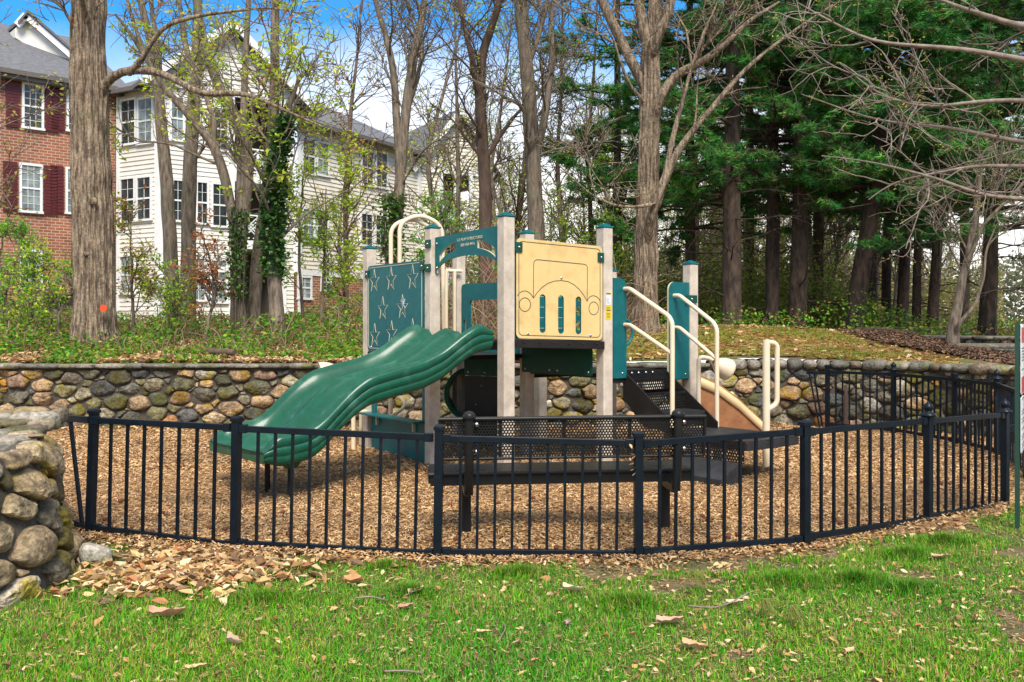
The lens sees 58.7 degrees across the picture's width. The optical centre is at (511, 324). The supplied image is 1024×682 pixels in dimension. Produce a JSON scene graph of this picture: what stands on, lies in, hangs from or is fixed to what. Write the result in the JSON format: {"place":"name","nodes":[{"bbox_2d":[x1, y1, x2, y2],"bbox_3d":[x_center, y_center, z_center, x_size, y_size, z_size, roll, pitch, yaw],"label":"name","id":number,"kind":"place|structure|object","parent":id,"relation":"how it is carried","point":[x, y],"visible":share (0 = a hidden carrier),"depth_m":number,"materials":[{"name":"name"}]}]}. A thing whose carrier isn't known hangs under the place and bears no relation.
{"place":"outdoors","nodes":[
{"label":"outdoors","id":0,"kind":"place"},
{"bbox_2d":[0,502,1023,681],"bbox_3d":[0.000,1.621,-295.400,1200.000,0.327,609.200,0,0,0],"label":"lawn","id":1,"kind":"structure","parent":0,"point":[704,565],"depth_m":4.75,"materials":[{"name":"plant"}]},
{"bbox_2d":[0,406,84,607],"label":"stone pier","id":2,"kind":"structure","parent":1,"relation":"on","point":[42,541],"depth_m":5.06,"materials":[{"name":"grey stone"}]},
{"bbox_2d":[78,543,112,566],"bbox_3d":[-2.560,1.424,5.600,0.196,0.163,0.138,0,0,-23],"label":"grey rock","id":3,"kind":"object","parent":1,"relation":"on","point":[91,552],"visible":0.63,"depth_m":5.55,"materials":[{"name":"grey stone"}]},
{"bbox_2d":[143,605,184,616],"bbox_3d":[-1.724,1.412,4.502,0.196,0.060,0.111,0,0,0],"label":"dry leaf","id":4,"kind":"object","parent":1,"relation":"on","point":[153,609],"visible":1,"depth_m":4.50,"materials":[{"name":"brown plant"}]},
{"bbox_2d":[0,421,1023,681],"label":"leaf litter","id":5,"kind":"object","parent":1,"relation":"on","point":[174,567],"visible":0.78,"depth_m":5.19,"materials":[{"name":"brown plant"}]},
{"bbox_2d":[1015,323,1023,529],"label":"notice sign","id":6,"kind":"object","parent":1,"relation":"on","point":[1017,425],"visible":1,"depth_m":6.54,"materials":[{"name":"white metal"}]},
{"bbox_2d":[0,0,1023,362],"label":"sky","id":7,"kind":"structure","parent":0,"point":[117,57],"materials":[{"name":"blue"}]},
{"bbox_2d":[7,323,1020,368],"bbox_3d":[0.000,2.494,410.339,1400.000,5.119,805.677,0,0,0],"label":"terrain","id":8,"kind":"structure","parent":0,"point":[964,360],"depth_m":13.21,"materials":[{"name":"green plant"}]},
{"bbox_2d":[0,213,45,332],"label":"sapling","id":9,"kind":"object","parent":8,"relation":"on","point":[22,228],"visible":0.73,"depth_m":17.32,"materials":[{"name":"green plant"}]},
{"bbox_2d":[0,228,68,337],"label":"sapling","id":10,"kind":"object","parent":8,"relation":"on","point":[26,271],"visible":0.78,"depth_m":15.81,"materials":[{"name":"green plant"}]},
{"bbox_2d":[0,0,69,327],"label":"bare tree","id":11,"kind":"object","parent":8,"relation":"on","point":[7,194],"visible":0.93,"depth_m":22.30,"materials":[{"name":"grey plant"}]},
{"bbox_2d":[15,250,73,338],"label":"sapling","id":12,"kind":"object","parent":8,"relation":"on","point":[48,309],"visible":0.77,"depth_m":15.07,"materials":[{"name":"green plant"}]},
{"bbox_2d":[0,10,124,321],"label":"brick building","id":13,"kind":"structure","parent":8,"relation":"on","point":[42,50],"depth_m":30.98,"materials":[{"name":"red brick"}]},
{"bbox_2d":[18,162,43,213],"bbox_3d":[-16.185,-4.590,30.622,0.768,1.668,0.106,0,0,-42],"label":"window","id":14,"kind":"structure","parent":13,"relation":"in","point":[34,199],"depth_m":30.63,"materials":[{"name":"white glass"}]},
{"bbox_2d":[21,82,44,130],"bbox_3d":[-16.140,-7.355,30.664,0.739,1.552,0.106,0,0,-42],"label":"window","id":15,"kind":"structure","parent":13,"relation":"in","point":[25,90],"depth_m":30.64,"materials":[{"name":"white glass"}]},
{"bbox_2d":[64,167,70,213],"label":"window","id":16,"kind":"structure","parent":13,"relation":"in","point":[67,169],"depth_m":31.37,"materials":[{"name":"white paint"}]},
{"bbox_2d":[113,183,172,334],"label":"sapling","id":17,"kind":"object","parent":8,"relation":"on","point":[138,256],"visible":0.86,"depth_m":16.97,"materials":[{"name":"green plant"}]},
{"bbox_2d":[107,0,211,332],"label":"young tree","id":18,"kind":"object","parent":8,"relation":"on","point":[170,245],"visible":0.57,"depth_m":19.91,"materials":[{"name":"brown plant"}]},
{"bbox_2d":[137,251,206,338],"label":"sapling","id":19,"kind":"object","parent":8,"relation":"on","point":[170,300],"visible":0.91,"depth_m":16.53,"materials":[{"name":"green plant"}]},
{"bbox_2d":[107,0,257,342],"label":"young tree","id":20,"kind":"object","parent":8,"relation":"on","point":[222,169],"visible":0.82,"depth_m":16.48,"materials":[{"name":"brown plant"}]},
{"bbox_2d":[219,207,254,329],"bbox_3d":[-4.933,-1.021,16.420,0.604,2.222,1.025,0,0,0],"label":"trunk creeper","id":21,"kind":"object","parent":20,"relation":"attached to","point":[235,267],"visible":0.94,"depth_m":16.29,"materials":[{"name":"green plant"}]},
{"bbox_2d":[9,0,366,349],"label":"tree","id":22,"kind":"object","parent":8,"relation":"on","point":[93,265],"visible":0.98,"depth_m":14.74,"materials":[{"name":"brown plant"}]},
{"bbox_2d":[125,0,271,335],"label":"young tree","id":23,"kind":"object","parent":8,"relation":"on","point":[188,199],"visible":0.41,"depth_m":18.89,"materials":[{"name":"brown plant"}]},
{"bbox_2d":[167,203,240,342],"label":"sapling","id":24,"kind":"object","parent":8,"relation":"on","point":[201,275],"visible":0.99,"depth_m":16.27,"materials":[{"name":"brown plant"}]},
{"bbox_2d":[170,0,268,323],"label":"young tree","id":25,"kind":"object","parent":8,"relation":"on","point":[243,183],"visible":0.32,"depth_m":20.91,"materials":[{"name":"brown plant"}]},
{"bbox_2d":[151,0,351,340],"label":"young tree","id":26,"kind":"object","parent":8,"relation":"on","point":[255,292],"visible":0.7,"depth_m":16.77,"materials":[{"name":"brown plant"}]},
{"bbox_2d":[186,26,385,343],"bbox_3d":[-3.883,-2.420,15.941,3.058,5.804,2.792,0,0,0],"label":"ivy tree","id":27,"kind":"object","parent":8,"relation":"on","point":[272,216],"visible":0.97,"depth_m":15.93,"materials":[{"name":"green plant"}]},
{"bbox_2d":[263,102,332,335],"bbox_3d":[-4.235,-2.019,17.913,1.402,4.872,1.486,0,0,31],"label":"sapling","id":28,"kind":"object","parent":8,"relation":"on","point":[306,166],"visible":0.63,"depth_m":17.99,"materials":[{"name":"green plant"}]},
{"bbox_2d":[109,20,507,323],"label":"siding building","id":29,"kind":"structure","parent":8,"relation":"on","point":[137,169],"depth_m":33.21,"materials":[{"name":"white wood"}]},
{"bbox_2d":[118,176,135,222],"bbox_3d":[-13.618,-4.424,32.223,0.878,1.613,0.106,0,0,29],"label":"window","id":30,"kind":"structure","parent":29,"relation":"in","point":[127,185],"depth_m":32.21,"materials":[{"name":"white glass"}]},
{"bbox_2d":[118,254,135,294],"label":"window","id":31,"kind":"structure","parent":29,"relation":"in","point":[122,278],"depth_m":32.32,"materials":[{"name":"white paint"}]},
{"bbox_2d":[118,97,136,145],"bbox_3d":[-13.583,-7.176,32.204,0.904,1.666,0.106,0,0,29],"label":"window","id":32,"kind":"structure","parent":29,"relation":"in","point":[132,102],"depth_m":32.21,"materials":[{"name":"white glass"}]},
{"bbox_2d":[134,175,152,221],"bbox_3d":[-12.865,-4.419,31.807,0.858,1.593,0.106,0,0,29],"label":"window","id":33,"kind":"structure","parent":29,"relation":"in","point":[147,179],"depth_m":31.78,"materials":[{"name":"white glass"}]},
{"bbox_2d":[136,95,153,145],"bbox_3d":[-12.809,-7.125,31.776,0.882,1.661,0.106,0,0,29],"label":"window","id":34,"kind":"structure","parent":29,"relation":"in","point":[143,103],"depth_m":31.78,"materials":[{"name":"white glass"}]},
{"bbox_2d":[169,95,184,142],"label":"window","id":35,"kind":"structure","parent":29,"relation":"in","point":[178,120],"depth_m":31.82,"materials":[{"name":"white glass"}]},
{"bbox_2d":[173,178,181,221],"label":"window","id":36,"kind":"structure","parent":29,"relation":"in","point":[177,182],"depth_m":31.85,"materials":[{"name":"white glass"}]},
{"bbox_2d":[196,180,209,224],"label":"window","id":37,"kind":"structure","parent":29,"relation":"in","point":[202,186],"depth_m":32.38,"materials":[{"name":"white glass"}]},
{"bbox_2d":[208,258,228,303],"bbox_3d":[-10.549,-1.567,32.745,0.738,1.621,0.106,0,0,-38],"label":"window","id":38,"kind":"structure","parent":29,"relation":"in","point":[220,300],"depth_m":32.82,"materials":[{"name":"white paint"}]},
{"bbox_2d":[210,182,228,227],"bbox_3d":[-10.520,-4.308,32.768,0.702,1.622,0.106,0,0,-38],"label":"window","id":39,"kind":"structure","parent":29,"relation":"in","point":[217,198],"depth_m":32.73,"materials":[{"name":"white glass"}]},
{"bbox_2d":[296,275,313,299],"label":"window","id":40,"kind":"structure","parent":29,"relation":"in","point":[307,280],"depth_m":35.12,"materials":[{"name":"white glass"}]},
{"bbox_2d":[303,135,317,175],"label":"window","id":41,"kind":"structure","parent":29,"relation":"in","point":[314,165],"depth_m":35.36,"materials":[{"name":"white paint"}]},
{"bbox_2d":[317,141,330,177],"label":"window","id":42,"kind":"structure","parent":29,"relation":"in","point":[320,163],"depth_m":35.90,"materials":[{"name":"white glass"}]},
{"bbox_2d":[360,212,373,245],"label":"window","id":43,"kind":"structure","parent":29,"relation":"in","point":[369,217],"depth_m":38.25,"materials":[{"name":"white paint"}]},
{"bbox_2d":[375,150,388,189],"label":"window","id":44,"kind":"structure","parent":29,"relation":"in","point":[385,155],"depth_m":39.06,"materials":[{"name":"white glass"}]},
{"bbox_2d":[299,190,359,325],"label":"sapling","id":45,"kind":"object","parent":8,"relation":"on","point":[320,241],"visible":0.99,"depth_m":17.52,"materials":[{"name":"green plant"}]},
{"bbox_2d":[0,183,678,352],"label":"brush stems","id":46,"kind":"object","parent":8,"relation":"on","point":[492,307],"visible":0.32,"depth_m":15.93,"materials":[{"name":"plant"}]},
{"bbox_2d":[310,144,371,330],"bbox_3d":[-3.385,-1.689,18.181,1.173,4.142,1.548,0,0,0],"label":"sapling","id":47,"kind":"object","parent":8,"relation":"on","point":[349,202],"visible":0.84,"depth_m":18.34,"materials":[{"name":"green plant"}]},
{"bbox_2d":[294,0,413,316],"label":"bare tree","id":48,"kind":"object","parent":8,"relation":"on","point":[322,194],"visible":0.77,"depth_m":28.83,"materials":[{"name":"brown plant"}]},
{"bbox_2d":[346,0,511,263],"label":"bare tree","id":49,"kind":"object","parent":8,"relation":"on","point":[401,122],"visible":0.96,"depth_m":18.92,"materials":[{"name":"grey plant"}]},
{"bbox_2d":[366,192,412,263],"bbox_3d":[-2.514,-1.743,18.925,1.016,2.032,1.055,0,0,0],"label":"trunk creeper","id":50,"kind":"object","parent":49,"relation":"attached to","point":[392,205],"visible":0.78,"depth_m":18.78,"materials":[{"name":"green plant"}]},
{"bbox_2d":[407,184,462,324],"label":"sapling","id":51,"kind":"object","parent":8,"relation":"on","point":[421,254],"visible":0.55,"depth_m":17.91,"materials":[{"name":"green plant"}]},
{"bbox_2d":[354,0,519,317],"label":"bare tree","id":52,"kind":"object","parent":8,"relation":"on","point":[428,169],"visible":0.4,"depth_m":28.64,"materials":[{"name":"brown plant"}]},
{"bbox_2d":[401,0,523,323],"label":"bare tree","id":53,"kind":"object","parent":8,"relation":"on","point":[457,179],"visible":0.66,"depth_m":23.99,"materials":[{"name":"brown plant"}]},
{"bbox_2d":[436,1,540,263],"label":"bare tree","id":54,"kind":"object","parent":8,"relation":"on","point":[504,43],"visible":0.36,"depth_m":35.12,"materials":[{"name":"brown plant"}]},
{"bbox_2d":[454,106,526,281],"bbox_3d":[-0.566,-4.716,40.092,4.288,9.961,3.531,0,0,6],"label":"bare tree","id":55,"kind":"object","parent":8,"relation":"on","point":[497,202],"visible":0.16,"depth_m":39.84,"materials":[{"name":"brown plant"}]},
{"bbox_2d":[412,0,598,328],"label":"bare tree","id":56,"kind":"object","parent":8,"relation":"on","point":[483,151],"visible":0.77,"depth_m":19.89,"materials":[{"name":"brown plant"}]},
{"bbox_2d":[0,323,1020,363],"bbox_3d":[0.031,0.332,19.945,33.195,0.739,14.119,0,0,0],"label":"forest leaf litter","id":57,"kind":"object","parent":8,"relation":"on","point":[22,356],"visible":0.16,"depth_m":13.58,"materials":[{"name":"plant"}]},
{"bbox_2d":[0,358,1021,437],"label":"retaining wall","id":58,"kind":"structure","parent":8,"relation":"on","point":[219,393],"depth_m":12.81,"materials":[{"name":"stone"}]},
{"bbox_2d":[0,218,1023,363],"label":"undergrowth","id":59,"kind":"object","parent":8,"relation":"on","point":[67,353],"visible":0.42,"depth_m":15.30,"materials":[{"name":"green plant"}]},
{"bbox_2d":[440,0,619,239],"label":"bare tree","id":60,"kind":"object","parent":8,"relation":"on","point":[533,130],"visible":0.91,"depth_m":18.86,"materials":[{"name":"grey plant"}]},
{"bbox_2d":[477,0,603,239],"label":"bare tree","id":61,"kind":"object","parent":8,"relation":"on","point":[521,190],"visible":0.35,"depth_m":24.79,"materials":[{"name":"brown plant"}]},
{"bbox_2d":[496,0,612,243],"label":"bare tree","id":62,"kind":"object","parent":8,"relation":"on","point":[557,173],"visible":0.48,"depth_m":24.19,"materials":[{"name":"brown plant"}]},
{"bbox_2d":[542,179,580,299],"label":"sapling","id":63,"kind":"object","parent":8,"relation":"on","point":[555,219],"visible":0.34,"depth_m":21.02,"materials":[{"name":"green plant"}]},
{"bbox_2d":[543,63,610,245],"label":"bare tree","id":64,"kind":"object","parent":8,"relation":"on","point":[594,240],"visible":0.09,"depth_m":46.03,"materials":[{"name":"brown plant"}]},
{"bbox_2d":[547,70,635,259],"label":"bare tree","id":65,"kind":"object","parent":8,"relation":"on","point":[600,108],"visible":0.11,"depth_m":43.56,"materials":[{"name":"brown plant"}]},
{"bbox_2d":[544,0,645,244],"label":"bare tree","id":66,"kind":"object","parent":8,"relation":"on","point":[592,214],"visible":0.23,"depth_m":25.89,"materials":[{"name":"brown plant"}]},
{"bbox_2d":[575,143,633,270],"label":"sapling","id":67,"kind":"object","parent":8,"relation":"on","point":[583,240],"visible":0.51,"depth_m":21.95,"materials":[{"name":"green plant"}]},
{"bbox_2d":[537,0,708,277],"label":"pine tree","id":68,"kind":"object","parent":8,"relation":"on","point":[621,123],"visible":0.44,"depth_m":23.44,"materials":[{"name":"green plant"}]},
{"bbox_2d":[460,172,926,329],"bbox_3d":[8.569,-2.207,33.492,22.593,5.794,22.243,0,0,0],"label":"thicket","id":69,"kind":"object","parent":8,"relation":"on","point":[753,295],"visible":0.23,"depth_m":23.81,"materials":[{"name":"green plant"}]},
{"bbox_2d":[660,3,744,320],"bbox_3d":[7.151,-6.404,32.414,4.195,13.727,3.495,0,0,6],"label":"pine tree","id":70,"kind":"object","parent":8,"relation":"on","point":[697,221],"visible":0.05,"depth_m":32.70,"materials":[{"name":"brown plant"}]},
{"bbox_2d":[540,0,866,309],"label":"pine tree","id":71,"kind":"object","parent":8,"relation":"on","point":[687,185],"visible":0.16,"depth_m":22.67,"materials":[{"name":"green plant"}]},
{"bbox_2d":[609,0,875,310],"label":"pine tree","id":72,"kind":"object","parent":8,"relation":"on","point":[746,222],"visible":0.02,"depth_m":28.87,"materials":[{"name":"green plant"}]},
{"bbox_2d":[548,0,939,324],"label":"pine tree","id":73,"kind":"object","parent":8,"relation":"on","point":[728,152],"visible":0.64,"depth_m":19.80,"materials":[{"name":"green plant"}]},
{"bbox_2d":[466,231,1023,326],"bbox_3d":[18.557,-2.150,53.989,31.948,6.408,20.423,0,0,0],"label":"woodland","id":74,"kind":"object","parent":8,"relation":"on","point":[948,301],"visible":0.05,"depth_m":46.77,"materials":[{"name":"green plant"}]},
{"bbox_2d":[607,0,941,325],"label":"pine tree","id":75,"kind":"object","parent":8,"relation":"on","point":[772,252],"visible":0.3,"depth_m":21.00,"materials":[{"name":"green plant"}]},
{"bbox_2d":[751,67,873,274],"bbox_3d":[9.404,-5.577,28.839,5.102,11.852,4.201,0,0,12],"label":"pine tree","id":76,"kind":"object","parent":8,"relation":"on","point":[810,238],"visible":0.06,"depth_m":28.98,"materials":[{"name":"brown plant"}]},
{"bbox_2d":[618,0,1015,326],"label":"pine tree","id":77,"kind":"object","parent":8,"relation":"on","point":[799,282],"visible":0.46,"depth_m":20.05,"materials":[{"name":"green plant"}]},
{"bbox_2d":[685,0,985,325],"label":"pine tree","id":78,"kind":"object","parent":8,"relation":"on","point":[818,222],"visible":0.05,"depth_m":24.82,"materials":[{"name":"green plant"}]},
{"bbox_2d":[824,177,857,292],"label":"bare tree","id":79,"kind":"object","parent":8,"relation":"on","point":[837,244],"visible":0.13,"depth_m":33.73,"materials":[{"name":"brown plant"}]},
{"bbox_2d":[702,0,1023,328],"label":"pine tree","id":80,"kind":"object","parent":8,"relation":"on","point":[861,267],"visible":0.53,"depth_m":20.17,"materials":[{"name":"green plant"}]},
{"bbox_2d":[728,0,1023,262],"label":"spreading tree","id":81,"kind":"object","parent":8,"relation":"on","point":[989,53],"visible":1,"depth_m":11.35,"materials":[{"name":"brown plant"}]},
{"bbox_2d":[760,42,1006,326],"bbox_3d":[12.110,-6.644,30.849,9.250,14.126,9.111,0,0,28],"label":"pine tree","id":82,"kind":"object","parent":8,"relation":"on","point":[872,277],"visible":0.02,"depth_m":30.86,"materials":[{"name":"brown plant"}]},
{"bbox_2d":[758,0,1017,326],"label":"pine tree","id":83,"kind":"object","parent":8,"relation":"on","point":[885,277],"visible":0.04,"depth_m":24.94,"materials":[{"name":"green plant"}]},
{"bbox_2d":[760,0,1023,326],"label":"pine tree","id":84,"kind":"object","parent":8,"relation":"on","point":[903,282],"visible":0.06,"depth_m":24.33,"materials":[{"name":"green plant"}]},
{"bbox_2d":[858,48,951,325],"bbox_3d":[14.223,-5.328,32.822,4.982,11.573,4.102,0,0,38],"label":"bare tree","id":85,"kind":"object","parent":8,"relation":"on","point":[894,278],"visible":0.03,"depth_m":32.50,"materials":[{"name":"brown plant"}]},
{"bbox_2d":[811,6,1023,326],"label":"pine tree","id":86,"kind":"object","parent":8,"relation":"on","point":[935,273],"visible":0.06,"depth_m":26.40,"materials":[{"name":"green plant"}]},
{"bbox_2d":[817,0,1023,307],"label":"pine tree","id":87,"kind":"object","parent":8,"relation":"on","point":[915,7],"visible":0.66,"depth_m":17.86,"materials":[{"name":"green plant"}]},
{"bbox_2d":[824,34,1023,326],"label":"pine tree","id":88,"kind":"object","parent":8,"relation":"on","point":[917,275],"visible":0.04,"depth_m":26.89,"materials":[{"name":"green plant"}]},
{"bbox_2d":[826,0,1023,335],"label":"pine tree","id":89,"kind":"object","parent":8,"relation":"on","point":[987,312],"visible":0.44,"depth_m":19.30,"materials":[{"name":"green plant"}]},
{"bbox_2d":[838,328,1020,363],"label":"bark mulch","id":90,"kind":"object","parent":8,"relation":"on","point":[906,339],"visible":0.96,"depth_m":14.55,"materials":[{"name":"brown wood"}]},
{"bbox_2d":[847,2,1023,326],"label":"pine tree","id":91,"kind":"object","parent":8,"relation":"on","point":[967,306],"visible":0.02,"depth_m":29.88,"materials":[{"name":"plant"}]},
{"bbox_2d":[869,61,1023,342],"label":"tree","id":92,"kind":"object","parent":8,"relation":"on","point":[955,321],"visible":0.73,"depth_m":15.40,"materials":[{"name":"grey plant"}]},
{"bbox_2d":[921,335,1020,342],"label":"retaining wall","id":93,"kind":"structure","parent":8,"relation":"on","point":[987,339],"depth_m":15.65,"materials":[{"name":"stone"}]},
{"bbox_2d":[947,343,1020,364],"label":"path","id":94,"kind":"structure","parent":8,"relation":"on","point":[1005,346],"depth_m":14.73,"materials":[{"name":"grey concrete"}]},
{"bbox_2d":[47,425,1023,563],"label":"playground floor","id":95,"kind":"structure","parent":0,"point":[184,477],"depth_m":7.63,"materials":[{"name":"brown wood"}]},
{"bbox_2d":[209,212,798,496],"bbox_3d":[0.264,0.095,9.700,6.111,2.930,4.355,0,0,0],"label":"playground structure","id":96,"kind":"object","parent":95,"relation":"on","point":[537,288],"visible":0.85,"depth_m":9.22,"materials":[{"name":"plastic"}]},
{"bbox_2d":[46,425,1023,567],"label":"wood chips","id":97,"kind":"object","parent":95,"relation":"on","point":[391,463],"visible":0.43,"depth_m":7.33,"materials":[{"name":"brown wood"}]},
{"bbox_2d":[66,399,1014,559],"bbox_3d":[0.449,1.034,6.328,7.520,0.953,1.406,0,0,-6],"label":"metal fence","id":98,"kind":"object","parent":95,"relation":"on","point":[805,431],"visible":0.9,"depth_m":5.90,"materials":[{"name":"black metal"}]},
{"bbox_2d":[427,409,706,533],"bbox_3d":[0.364,1.038,6.321,1.884,0.944,0.628,0,0,-6],"label":"park bench","id":99,"kind":"object","parent":95,"relation":"on","point":[468,419],"visible":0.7,"depth_m":6.16,"materials":[{"name":"black metal"}]},
{"bbox_2d":[697,355,735,457],"bbox_3d":[2.175,0.917,9.670,0.367,1.186,0.237,0,0,-15],"label":"talk tube","id":100,"kind":"object","parent":95,"relation":"on","point":[727,367],"visible":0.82,"depth_m":9.64,"materials":[{"name":"beige plastic"}]},
{"bbox_2d":[807,362,1023,476],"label":"metal fence","id":101,"kind":"object","parent":95,"relation":"on","point":[1002,392],"visible":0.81,"depth_m":11.22,"materials":[{"name":"black metal"}]},
{"bbox_2d":[494,324,976,362],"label":"mown ground","id":102,"kind":"structure","parent":0,"point":[845,347],"depth_m":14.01,"materials":[{"name":"green plant"}]},
{"bbox_2d":[493,0,832,332],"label":"oak tree","id":103,"kind":"object","parent":102,"relation":"on","point":[652,24],"visible":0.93,"depth_m":16.29,"materials":[{"name":"brown plant"}]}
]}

